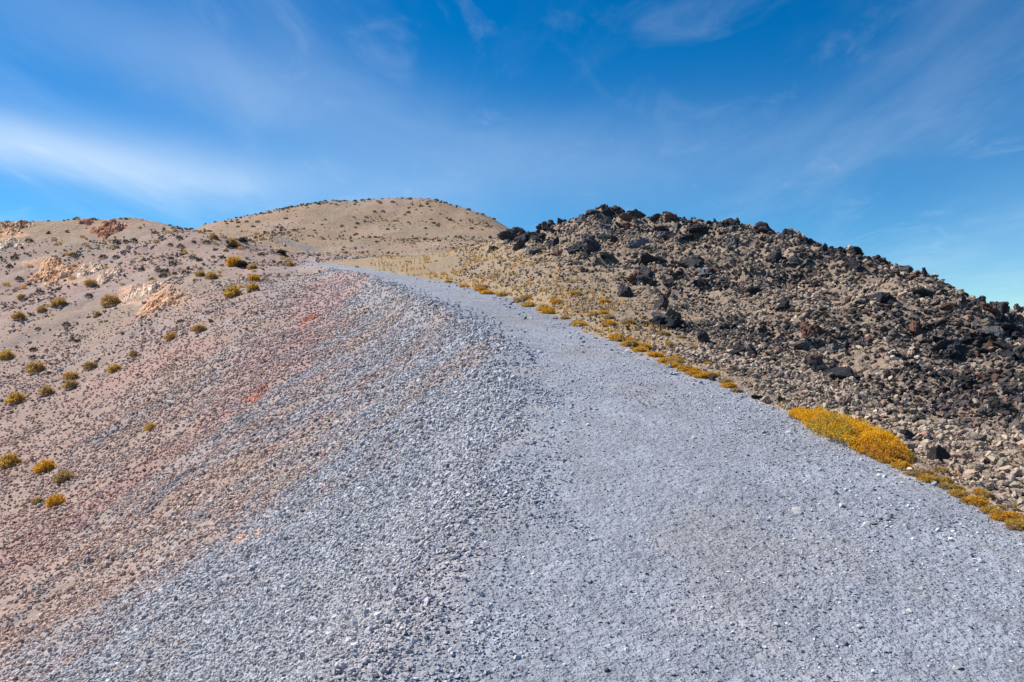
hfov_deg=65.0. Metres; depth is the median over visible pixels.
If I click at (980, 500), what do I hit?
plant
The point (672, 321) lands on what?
lava boulder
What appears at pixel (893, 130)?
sky
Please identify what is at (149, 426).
shrub
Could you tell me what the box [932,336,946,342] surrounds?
lava boulder
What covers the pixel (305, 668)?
slope gravel
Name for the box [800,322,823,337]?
lava boulder
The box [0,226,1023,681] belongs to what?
hillside
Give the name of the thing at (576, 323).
plant
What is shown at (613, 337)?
plant
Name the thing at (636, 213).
lava boulder
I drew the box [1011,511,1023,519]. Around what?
plant
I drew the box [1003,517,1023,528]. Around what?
plant
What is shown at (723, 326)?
lava boulder
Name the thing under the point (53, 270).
rock outcrop
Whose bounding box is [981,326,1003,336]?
lava boulder
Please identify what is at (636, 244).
lava boulder
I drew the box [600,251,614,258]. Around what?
lava boulder
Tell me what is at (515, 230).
lava boulder
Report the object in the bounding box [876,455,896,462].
plant
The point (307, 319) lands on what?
rock outcrop
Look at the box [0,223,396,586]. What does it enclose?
hillside stones
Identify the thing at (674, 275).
lava boulder
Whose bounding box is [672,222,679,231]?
lava boulder
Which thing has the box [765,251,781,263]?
lava boulder
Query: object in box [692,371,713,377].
plant
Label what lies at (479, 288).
plant
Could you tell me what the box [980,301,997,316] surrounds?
lava boulder
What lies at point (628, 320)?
plant
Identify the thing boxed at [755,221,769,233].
lava boulder
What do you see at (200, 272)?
shrub
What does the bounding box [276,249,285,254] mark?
shrub
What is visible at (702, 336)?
lava boulder
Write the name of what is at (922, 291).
lava boulder
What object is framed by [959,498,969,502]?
plant
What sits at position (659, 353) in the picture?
plant
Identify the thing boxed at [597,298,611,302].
plant
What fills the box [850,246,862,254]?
lava boulder
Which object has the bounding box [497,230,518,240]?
lava boulder
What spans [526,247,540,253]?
lava boulder
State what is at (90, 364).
shrub
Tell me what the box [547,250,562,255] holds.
lava boulder
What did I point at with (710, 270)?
lava boulder
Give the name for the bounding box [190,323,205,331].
shrub
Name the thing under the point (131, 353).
shrub
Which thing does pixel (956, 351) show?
lava boulder
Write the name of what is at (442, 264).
ground
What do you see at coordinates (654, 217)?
lava boulder
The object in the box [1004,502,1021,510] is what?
plant
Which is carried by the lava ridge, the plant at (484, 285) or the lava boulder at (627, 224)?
the lava boulder at (627, 224)
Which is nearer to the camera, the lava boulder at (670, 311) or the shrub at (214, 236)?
the lava boulder at (670, 311)
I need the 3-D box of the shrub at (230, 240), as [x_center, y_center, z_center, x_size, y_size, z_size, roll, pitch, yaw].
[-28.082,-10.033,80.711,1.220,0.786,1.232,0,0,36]
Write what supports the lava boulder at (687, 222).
on the lava ridge
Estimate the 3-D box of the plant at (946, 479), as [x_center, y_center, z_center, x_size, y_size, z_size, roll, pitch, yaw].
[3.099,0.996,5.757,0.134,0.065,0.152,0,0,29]
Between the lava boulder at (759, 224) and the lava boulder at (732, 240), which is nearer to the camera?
the lava boulder at (732, 240)
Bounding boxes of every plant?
[459,284,469,286]
[473,284,490,287]
[473,286,485,290]
[479,289,494,293]
[513,297,524,302]
[520,294,531,298]
[520,301,536,306]
[535,304,547,310]
[539,306,555,313]
[549,298,563,302]
[567,290,582,294]
[570,321,587,325]
[587,311,598,314]
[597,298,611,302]
[598,310,608,313]
[601,313,614,318]
[601,320,618,324]
[608,333,624,340]
[619,318,636,323]
[622,340,640,346]
[631,347,647,351]
[638,343,652,349]
[647,351,663,356]
[655,356,672,362]
[656,330,672,335]
[663,341,674,344]
[665,358,680,363]
[665,362,681,366]
[677,363,693,369]
[678,366,689,370]
[683,370,697,374]
[689,367,702,371]
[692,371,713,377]
[706,372,719,377]
[717,378,732,382]
[719,382,737,387]
[729,388,743,391]
[786,406,917,464]
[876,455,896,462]
[887,461,912,468]
[900,468,926,476]
[916,473,938,481]
[917,475,937,481]
[922,468,934,474]
[931,466,950,473]
[935,482,952,488]
[937,476,954,483]
[946,488,971,496]
[949,483,958,488]
[952,493,967,497]
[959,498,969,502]
[962,495,991,505]
[971,487,988,496]
[977,492,997,499]
[978,504,1003,513]
[988,510,1017,521]
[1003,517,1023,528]
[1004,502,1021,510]
[1005,524,1022,530]
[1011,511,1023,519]
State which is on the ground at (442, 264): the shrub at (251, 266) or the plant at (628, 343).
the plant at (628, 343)
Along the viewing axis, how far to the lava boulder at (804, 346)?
14.15 m
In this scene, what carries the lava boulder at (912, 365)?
on the lava ridge
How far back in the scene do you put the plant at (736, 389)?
9.26 m
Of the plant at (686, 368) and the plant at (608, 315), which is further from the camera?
the plant at (608, 315)
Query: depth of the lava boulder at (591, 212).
42.35 m
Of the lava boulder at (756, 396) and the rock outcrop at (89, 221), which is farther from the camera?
the rock outcrop at (89, 221)
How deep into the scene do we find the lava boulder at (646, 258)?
29.84 m
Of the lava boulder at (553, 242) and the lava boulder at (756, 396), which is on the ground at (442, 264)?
the lava boulder at (756, 396)
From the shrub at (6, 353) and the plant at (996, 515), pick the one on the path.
the plant at (996, 515)
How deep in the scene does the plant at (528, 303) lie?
21.95 m
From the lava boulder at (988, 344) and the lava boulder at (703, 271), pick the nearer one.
the lava boulder at (988, 344)
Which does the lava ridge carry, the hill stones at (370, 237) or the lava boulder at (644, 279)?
the lava boulder at (644, 279)
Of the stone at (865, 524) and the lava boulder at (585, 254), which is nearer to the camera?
the stone at (865, 524)
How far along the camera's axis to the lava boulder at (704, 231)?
34.17 m
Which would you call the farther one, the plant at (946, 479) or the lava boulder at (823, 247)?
the lava boulder at (823, 247)
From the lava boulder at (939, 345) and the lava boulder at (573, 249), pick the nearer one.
the lava boulder at (939, 345)
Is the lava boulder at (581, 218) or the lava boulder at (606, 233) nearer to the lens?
the lava boulder at (606, 233)
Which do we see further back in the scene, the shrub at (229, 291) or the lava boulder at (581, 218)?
the shrub at (229, 291)
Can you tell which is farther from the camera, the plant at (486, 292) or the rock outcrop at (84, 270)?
the rock outcrop at (84, 270)
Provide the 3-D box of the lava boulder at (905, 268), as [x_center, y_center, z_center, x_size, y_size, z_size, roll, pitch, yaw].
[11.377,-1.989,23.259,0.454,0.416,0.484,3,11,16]
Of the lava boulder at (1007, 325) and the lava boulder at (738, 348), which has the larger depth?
the lava boulder at (1007, 325)
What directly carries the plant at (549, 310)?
on the ground at (442, 264)
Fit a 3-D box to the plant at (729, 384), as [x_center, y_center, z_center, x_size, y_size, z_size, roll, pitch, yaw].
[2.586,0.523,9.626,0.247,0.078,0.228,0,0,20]
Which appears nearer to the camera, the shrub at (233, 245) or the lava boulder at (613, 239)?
the lava boulder at (613, 239)
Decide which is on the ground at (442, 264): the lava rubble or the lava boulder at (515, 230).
the lava rubble
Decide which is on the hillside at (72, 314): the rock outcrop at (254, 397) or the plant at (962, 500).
the rock outcrop at (254, 397)
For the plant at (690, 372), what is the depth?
10.50 m
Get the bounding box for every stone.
[791,507,801,513]
[861,522,869,527]
[909,587,923,591]
[953,665,962,669]
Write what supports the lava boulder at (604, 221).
on the lava ridge
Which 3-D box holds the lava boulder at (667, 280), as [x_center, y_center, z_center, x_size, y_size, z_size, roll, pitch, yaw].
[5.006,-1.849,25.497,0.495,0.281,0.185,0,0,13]
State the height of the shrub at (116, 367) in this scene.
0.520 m
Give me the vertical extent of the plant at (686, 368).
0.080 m
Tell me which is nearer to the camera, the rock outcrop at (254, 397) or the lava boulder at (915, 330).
the lava boulder at (915, 330)
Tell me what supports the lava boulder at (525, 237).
on the ground at (442, 264)
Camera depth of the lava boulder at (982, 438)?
7.50 m
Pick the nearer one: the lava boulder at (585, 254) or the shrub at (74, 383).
the lava boulder at (585, 254)
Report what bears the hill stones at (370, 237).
on the hill at (306, 218)
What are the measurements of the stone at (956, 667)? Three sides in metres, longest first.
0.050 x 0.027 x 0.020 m
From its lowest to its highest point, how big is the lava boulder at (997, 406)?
0.269 m
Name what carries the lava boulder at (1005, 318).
on the lava ridge
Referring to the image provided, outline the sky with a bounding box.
[0,0,1023,308]
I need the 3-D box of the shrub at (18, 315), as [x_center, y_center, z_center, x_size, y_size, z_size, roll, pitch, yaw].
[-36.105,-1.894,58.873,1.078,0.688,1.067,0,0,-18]
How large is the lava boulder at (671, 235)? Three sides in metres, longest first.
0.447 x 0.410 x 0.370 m
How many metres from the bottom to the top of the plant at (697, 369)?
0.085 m
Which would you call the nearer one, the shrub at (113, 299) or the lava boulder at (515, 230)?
the lava boulder at (515, 230)
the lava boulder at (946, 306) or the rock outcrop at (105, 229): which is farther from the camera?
the rock outcrop at (105, 229)
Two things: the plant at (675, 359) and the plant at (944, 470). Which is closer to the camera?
the plant at (944, 470)
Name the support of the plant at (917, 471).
on the hillside at (72, 314)
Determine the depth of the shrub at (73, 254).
77.64 m
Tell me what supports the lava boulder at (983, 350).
on the lava ridge
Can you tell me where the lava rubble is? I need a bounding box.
[455,204,1023,519]
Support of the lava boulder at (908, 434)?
on the lava ridge
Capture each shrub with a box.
[0,349,16,358]
[0,452,23,467]
[4,391,25,402]
[11,311,25,318]
[17,293,26,298]
[25,360,46,372]
[31,496,44,504]
[32,458,58,472]
[36,305,46,311]
[37,385,54,393]
[44,493,66,508]
[49,297,66,305]
[51,469,74,483]
[61,370,78,379]
[62,379,79,388]
[68,252,79,256]
[82,361,96,368]
[83,279,97,285]
[93,311,101,315]
[100,293,120,305]
[106,363,121,372]
[128,350,137,356]
[143,422,156,430]
[163,331,177,339]
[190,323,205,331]
[194,270,205,275]
[203,271,218,278]
[208,233,218,238]
[222,284,241,296]
[226,238,238,243]
[226,243,238,248]
[226,256,242,266]
[235,260,248,267]
[238,237,247,242]
[245,282,258,289]
[246,263,257,268]
[248,273,260,280]
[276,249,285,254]
[285,261,293,265]
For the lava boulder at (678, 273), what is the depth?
26.24 m
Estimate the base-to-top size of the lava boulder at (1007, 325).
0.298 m
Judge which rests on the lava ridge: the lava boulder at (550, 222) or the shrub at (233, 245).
the lava boulder at (550, 222)
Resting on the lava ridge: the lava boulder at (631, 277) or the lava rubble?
the lava boulder at (631, 277)
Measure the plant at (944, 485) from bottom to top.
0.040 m
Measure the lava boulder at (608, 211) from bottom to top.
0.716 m
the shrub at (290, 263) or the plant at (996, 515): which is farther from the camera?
the shrub at (290, 263)
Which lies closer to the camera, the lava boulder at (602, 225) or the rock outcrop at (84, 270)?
the lava boulder at (602, 225)
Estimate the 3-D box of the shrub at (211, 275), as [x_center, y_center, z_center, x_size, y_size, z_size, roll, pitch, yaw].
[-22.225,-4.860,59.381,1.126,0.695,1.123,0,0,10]
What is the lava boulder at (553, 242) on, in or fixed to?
on the lava ridge
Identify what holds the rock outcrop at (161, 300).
on the hillside at (72, 314)
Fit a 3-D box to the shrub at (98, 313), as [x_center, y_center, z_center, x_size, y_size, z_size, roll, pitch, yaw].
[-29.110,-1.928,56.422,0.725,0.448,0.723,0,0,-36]
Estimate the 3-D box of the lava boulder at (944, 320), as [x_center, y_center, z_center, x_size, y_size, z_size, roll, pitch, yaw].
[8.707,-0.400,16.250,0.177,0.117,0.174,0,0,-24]
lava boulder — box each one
[487,246,497,253]
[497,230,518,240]
[502,239,511,244]
[510,227,522,233]
[512,238,524,250]
[513,233,528,242]
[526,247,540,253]
[531,235,540,242]
[547,219,554,225]
[547,237,558,249]
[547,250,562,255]
[548,227,555,232]
[564,242,580,254]
[575,214,584,222]
[580,251,588,259]
[581,234,598,255]
[585,209,599,215]
[598,223,610,228]
[599,230,610,237]
[600,217,607,223]
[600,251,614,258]
[603,207,614,216]
[610,235,616,242]
[617,283,633,296]
[619,212,632,221]
[621,221,630,228]
[627,237,649,248]
[627,271,641,282]
[629,209,643,219]
[636,275,651,285]
[639,252,666,265]
[639,266,651,276]
[649,213,660,220]
[649,280,657,285]
[649,315,664,325]
[651,311,668,317]
[653,295,668,309]
[655,226,665,230]
[656,231,670,240]
[662,278,674,285]
[663,315,684,328]
[664,213,676,221]
[666,307,680,316]
[667,232,675,240]
[671,272,676,279]
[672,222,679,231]
[675,269,683,276]
[677,255,703,268]
[681,233,694,240]
[683,220,692,224]
[688,222,707,232]
[692,278,708,287]
[695,268,714,276]
[697,331,709,343]
[701,228,708,233]
[704,268,715,277]
[711,323,730,329]
[718,277,731,283]
[724,218,732,226]
[725,235,738,247]
[727,351,741,355]
[728,345,745,352]
[742,227,758,232]
[744,345,757,354]
[745,286,760,294]
[751,395,762,398]
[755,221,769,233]
[756,226,773,232]
[757,327,766,331]
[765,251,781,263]
[774,299,789,310]
[788,255,800,265]
[794,342,809,350]
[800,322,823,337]
[806,354,822,363]
[806,359,828,371]
[819,243,827,251]
[819,366,859,379]
[827,342,843,351]
[844,259,864,271]
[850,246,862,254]
[869,292,891,303]
[899,265,913,271]
[899,429,914,439]
[903,274,920,280]
[906,361,920,370]
[908,321,922,335]
[909,287,935,296]
[922,267,927,276]
[926,444,950,461]
[929,339,954,351]
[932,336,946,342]
[940,302,953,310]
[940,348,953,358]
[941,318,947,323]
[943,344,965,358]
[955,379,971,388]
[956,293,965,301]
[957,373,972,383]
[963,332,979,338]
[963,434,986,442]
[968,336,987,344]
[970,295,985,306]
[975,373,986,379]
[979,347,989,353]
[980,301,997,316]
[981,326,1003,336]
[982,341,994,350]
[988,400,1011,414]
[990,301,998,306]
[991,373,1002,380]
[992,341,1012,350]
[997,301,1009,313]
[999,349,1017,360]
[1001,316,1009,322]
[1001,321,1021,331]
[1008,330,1023,340]
[1008,395,1023,400]
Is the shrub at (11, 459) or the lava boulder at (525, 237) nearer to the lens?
the shrub at (11, 459)
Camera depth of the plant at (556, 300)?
21.19 m
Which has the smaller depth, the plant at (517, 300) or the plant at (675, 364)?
the plant at (675, 364)
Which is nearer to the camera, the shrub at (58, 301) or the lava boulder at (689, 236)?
the lava boulder at (689, 236)
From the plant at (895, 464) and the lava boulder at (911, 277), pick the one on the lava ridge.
the lava boulder at (911, 277)
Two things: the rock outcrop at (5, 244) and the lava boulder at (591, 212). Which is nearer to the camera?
the lava boulder at (591, 212)
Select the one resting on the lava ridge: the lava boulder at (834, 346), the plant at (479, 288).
the lava boulder at (834, 346)
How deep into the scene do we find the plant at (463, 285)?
31.89 m
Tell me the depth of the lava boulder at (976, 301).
18.48 m
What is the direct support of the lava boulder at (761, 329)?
on the lava ridge
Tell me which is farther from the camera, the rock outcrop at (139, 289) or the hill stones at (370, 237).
the hill stones at (370, 237)
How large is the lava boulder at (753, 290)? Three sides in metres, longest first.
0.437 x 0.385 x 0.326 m
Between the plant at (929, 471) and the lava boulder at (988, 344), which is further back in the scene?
the lava boulder at (988, 344)
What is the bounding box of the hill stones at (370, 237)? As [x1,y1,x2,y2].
[156,197,507,255]
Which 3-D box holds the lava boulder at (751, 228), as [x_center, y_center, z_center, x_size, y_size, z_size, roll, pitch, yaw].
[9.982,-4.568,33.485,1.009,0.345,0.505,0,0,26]
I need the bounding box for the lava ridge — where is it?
[512,208,1023,498]
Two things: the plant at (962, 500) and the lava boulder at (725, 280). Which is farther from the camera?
the lava boulder at (725, 280)
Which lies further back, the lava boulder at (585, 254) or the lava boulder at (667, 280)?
the lava boulder at (585, 254)
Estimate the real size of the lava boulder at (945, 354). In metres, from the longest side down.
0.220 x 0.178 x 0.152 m
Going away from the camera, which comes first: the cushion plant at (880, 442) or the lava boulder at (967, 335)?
the cushion plant at (880, 442)
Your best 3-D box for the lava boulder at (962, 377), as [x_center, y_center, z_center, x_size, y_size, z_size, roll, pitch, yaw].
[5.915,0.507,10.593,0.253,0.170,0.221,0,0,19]
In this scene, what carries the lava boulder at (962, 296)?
on the lava ridge
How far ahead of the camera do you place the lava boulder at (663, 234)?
35.78 m
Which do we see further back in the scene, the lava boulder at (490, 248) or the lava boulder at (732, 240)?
the lava boulder at (490, 248)
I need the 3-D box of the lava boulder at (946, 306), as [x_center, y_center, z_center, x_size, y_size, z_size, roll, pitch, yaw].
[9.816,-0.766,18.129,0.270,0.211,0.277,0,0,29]
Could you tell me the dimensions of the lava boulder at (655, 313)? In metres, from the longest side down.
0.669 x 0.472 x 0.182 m
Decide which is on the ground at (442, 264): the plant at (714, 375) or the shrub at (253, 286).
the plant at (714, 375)
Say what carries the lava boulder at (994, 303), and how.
on the lava ridge
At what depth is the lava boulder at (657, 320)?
16.78 m
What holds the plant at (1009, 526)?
on the path
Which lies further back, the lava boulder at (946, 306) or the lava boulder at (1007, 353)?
the lava boulder at (946, 306)
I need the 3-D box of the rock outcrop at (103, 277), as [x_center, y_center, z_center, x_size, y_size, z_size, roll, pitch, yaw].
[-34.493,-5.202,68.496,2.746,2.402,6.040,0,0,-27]
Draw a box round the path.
[303,262,1023,681]
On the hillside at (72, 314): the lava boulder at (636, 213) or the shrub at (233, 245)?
the shrub at (233, 245)
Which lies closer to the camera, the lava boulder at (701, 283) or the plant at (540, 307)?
the plant at (540, 307)
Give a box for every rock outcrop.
[0,220,35,236]
[0,237,23,252]
[26,257,84,285]
[73,262,102,276]
[78,218,93,224]
[89,219,126,239]
[92,267,120,284]
[126,280,165,299]
[136,287,186,315]
[244,384,267,402]
[301,314,317,321]
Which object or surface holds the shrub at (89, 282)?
on the hillside at (72, 314)
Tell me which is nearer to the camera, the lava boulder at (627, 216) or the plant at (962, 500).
the plant at (962, 500)
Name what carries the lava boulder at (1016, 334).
on the lava ridge
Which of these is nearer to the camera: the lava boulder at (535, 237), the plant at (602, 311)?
the plant at (602, 311)
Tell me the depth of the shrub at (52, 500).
23.00 m
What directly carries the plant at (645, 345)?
on the ground at (442, 264)
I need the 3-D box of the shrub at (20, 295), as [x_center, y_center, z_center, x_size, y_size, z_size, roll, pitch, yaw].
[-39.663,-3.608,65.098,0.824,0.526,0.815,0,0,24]
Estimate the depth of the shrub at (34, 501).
23.94 m
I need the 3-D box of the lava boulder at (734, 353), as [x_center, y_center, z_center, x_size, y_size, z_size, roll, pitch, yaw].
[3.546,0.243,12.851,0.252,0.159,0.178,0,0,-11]
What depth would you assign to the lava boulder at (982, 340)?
12.88 m
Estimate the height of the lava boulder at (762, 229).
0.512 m
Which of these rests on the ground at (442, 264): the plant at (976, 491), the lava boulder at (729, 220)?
the plant at (976, 491)
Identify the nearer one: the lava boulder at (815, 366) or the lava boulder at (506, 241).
the lava boulder at (815, 366)
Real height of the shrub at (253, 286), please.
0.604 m
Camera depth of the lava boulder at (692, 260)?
28.66 m
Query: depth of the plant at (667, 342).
13.76 m
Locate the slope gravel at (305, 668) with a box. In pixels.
[0,267,596,681]
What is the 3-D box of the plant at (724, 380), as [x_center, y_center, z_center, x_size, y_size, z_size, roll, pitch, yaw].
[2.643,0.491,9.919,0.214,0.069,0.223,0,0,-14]
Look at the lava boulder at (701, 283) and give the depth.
24.59 m
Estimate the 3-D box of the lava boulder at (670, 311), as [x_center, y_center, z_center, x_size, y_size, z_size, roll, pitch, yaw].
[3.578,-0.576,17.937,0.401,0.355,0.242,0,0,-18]
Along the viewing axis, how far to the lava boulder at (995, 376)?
10.49 m
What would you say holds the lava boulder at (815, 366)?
on the lava ridge
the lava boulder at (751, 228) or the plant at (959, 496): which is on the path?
the plant at (959, 496)
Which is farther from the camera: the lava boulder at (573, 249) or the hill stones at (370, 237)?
the hill stones at (370, 237)
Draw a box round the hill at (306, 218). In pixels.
[0,198,508,255]
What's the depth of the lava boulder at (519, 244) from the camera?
43.66 m
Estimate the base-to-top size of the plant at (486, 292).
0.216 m
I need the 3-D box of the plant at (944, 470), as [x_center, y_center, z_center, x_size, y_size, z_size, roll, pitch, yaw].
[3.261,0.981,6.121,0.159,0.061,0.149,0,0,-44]
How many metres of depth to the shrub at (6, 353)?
50.57 m
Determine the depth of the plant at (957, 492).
5.45 m
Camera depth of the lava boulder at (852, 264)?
22.36 m
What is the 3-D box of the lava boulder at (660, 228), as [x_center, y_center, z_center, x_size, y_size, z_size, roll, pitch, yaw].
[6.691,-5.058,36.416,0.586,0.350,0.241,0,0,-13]
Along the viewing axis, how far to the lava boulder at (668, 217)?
36.96 m
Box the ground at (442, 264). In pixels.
[321,229,1010,511]
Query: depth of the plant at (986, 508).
5.10 m
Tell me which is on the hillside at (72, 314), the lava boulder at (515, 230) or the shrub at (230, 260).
the shrub at (230, 260)
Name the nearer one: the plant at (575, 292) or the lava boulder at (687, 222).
the plant at (575, 292)
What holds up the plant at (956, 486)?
on the ground at (442, 264)
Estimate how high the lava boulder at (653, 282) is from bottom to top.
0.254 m
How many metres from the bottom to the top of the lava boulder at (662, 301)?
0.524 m
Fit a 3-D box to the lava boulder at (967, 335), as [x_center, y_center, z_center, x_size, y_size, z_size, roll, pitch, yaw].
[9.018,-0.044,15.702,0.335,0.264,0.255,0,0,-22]
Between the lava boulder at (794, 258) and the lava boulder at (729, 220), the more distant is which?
the lava boulder at (729, 220)
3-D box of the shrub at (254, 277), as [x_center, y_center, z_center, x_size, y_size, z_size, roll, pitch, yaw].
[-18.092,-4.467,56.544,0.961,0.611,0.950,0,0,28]
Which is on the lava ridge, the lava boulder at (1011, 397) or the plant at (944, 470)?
the lava boulder at (1011, 397)
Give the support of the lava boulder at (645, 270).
on the lava ridge
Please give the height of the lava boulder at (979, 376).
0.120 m
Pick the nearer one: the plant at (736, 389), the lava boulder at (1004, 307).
the plant at (736, 389)
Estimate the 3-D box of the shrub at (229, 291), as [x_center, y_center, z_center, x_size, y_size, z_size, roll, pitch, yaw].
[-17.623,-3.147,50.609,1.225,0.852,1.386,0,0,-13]
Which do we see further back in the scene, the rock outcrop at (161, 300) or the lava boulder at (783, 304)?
the rock outcrop at (161, 300)
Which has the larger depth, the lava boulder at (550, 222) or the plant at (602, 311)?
the lava boulder at (550, 222)
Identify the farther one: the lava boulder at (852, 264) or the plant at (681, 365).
the lava boulder at (852, 264)
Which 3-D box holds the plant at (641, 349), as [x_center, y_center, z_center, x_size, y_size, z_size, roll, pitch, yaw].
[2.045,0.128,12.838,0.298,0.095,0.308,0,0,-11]
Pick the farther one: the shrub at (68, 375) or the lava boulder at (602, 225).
the shrub at (68, 375)
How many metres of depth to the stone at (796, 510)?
5.09 m
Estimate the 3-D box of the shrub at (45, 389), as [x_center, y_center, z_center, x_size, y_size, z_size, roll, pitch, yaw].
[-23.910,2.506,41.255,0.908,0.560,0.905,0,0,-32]
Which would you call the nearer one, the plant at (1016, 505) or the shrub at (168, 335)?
the plant at (1016, 505)
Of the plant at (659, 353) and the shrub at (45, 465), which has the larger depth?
the shrub at (45, 465)
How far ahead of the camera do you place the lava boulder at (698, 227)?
34.19 m
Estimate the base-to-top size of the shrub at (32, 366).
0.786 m
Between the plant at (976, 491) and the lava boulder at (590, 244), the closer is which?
the plant at (976, 491)
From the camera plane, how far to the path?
4.44 m
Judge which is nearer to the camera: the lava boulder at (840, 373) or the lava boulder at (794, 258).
the lava boulder at (840, 373)
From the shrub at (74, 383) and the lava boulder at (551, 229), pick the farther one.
the lava boulder at (551, 229)
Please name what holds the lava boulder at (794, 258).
on the lava ridge
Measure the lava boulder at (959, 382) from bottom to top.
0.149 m
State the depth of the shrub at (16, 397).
40.72 m
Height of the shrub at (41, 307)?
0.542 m
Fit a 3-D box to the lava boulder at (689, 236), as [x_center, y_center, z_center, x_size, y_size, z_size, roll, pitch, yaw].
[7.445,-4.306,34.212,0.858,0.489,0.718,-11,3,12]
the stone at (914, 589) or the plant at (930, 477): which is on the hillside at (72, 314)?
the plant at (930, 477)
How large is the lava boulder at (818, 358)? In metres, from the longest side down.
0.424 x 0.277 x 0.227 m
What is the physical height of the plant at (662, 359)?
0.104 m
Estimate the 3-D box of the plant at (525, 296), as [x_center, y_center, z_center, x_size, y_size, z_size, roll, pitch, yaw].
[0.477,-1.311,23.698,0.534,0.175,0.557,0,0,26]
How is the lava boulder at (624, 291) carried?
on the ground at (442, 264)
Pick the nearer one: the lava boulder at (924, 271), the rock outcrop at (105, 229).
the lava boulder at (924, 271)
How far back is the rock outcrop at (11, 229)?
90.22 m
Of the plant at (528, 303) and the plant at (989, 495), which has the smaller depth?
the plant at (989, 495)
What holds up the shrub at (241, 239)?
on the hillside at (72, 314)
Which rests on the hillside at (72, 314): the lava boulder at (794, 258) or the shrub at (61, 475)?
the shrub at (61, 475)
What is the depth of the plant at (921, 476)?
5.81 m
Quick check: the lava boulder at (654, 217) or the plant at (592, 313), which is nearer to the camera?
the plant at (592, 313)
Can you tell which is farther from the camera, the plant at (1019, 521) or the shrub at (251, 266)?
the shrub at (251, 266)
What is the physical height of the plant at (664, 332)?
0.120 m
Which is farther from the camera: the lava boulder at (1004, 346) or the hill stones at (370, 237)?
the hill stones at (370, 237)
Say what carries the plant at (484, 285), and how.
on the ground at (442, 264)
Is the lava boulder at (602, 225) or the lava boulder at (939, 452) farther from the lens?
the lava boulder at (602, 225)
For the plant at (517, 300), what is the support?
on the ground at (442, 264)
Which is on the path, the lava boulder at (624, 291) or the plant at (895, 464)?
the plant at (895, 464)
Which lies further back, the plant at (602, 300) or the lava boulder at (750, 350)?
the plant at (602, 300)
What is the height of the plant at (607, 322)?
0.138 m
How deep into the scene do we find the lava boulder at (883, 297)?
18.46 m
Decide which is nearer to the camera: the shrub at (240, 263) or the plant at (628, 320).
the plant at (628, 320)
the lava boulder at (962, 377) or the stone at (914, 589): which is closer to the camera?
the stone at (914, 589)
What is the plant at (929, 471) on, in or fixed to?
on the ground at (442, 264)

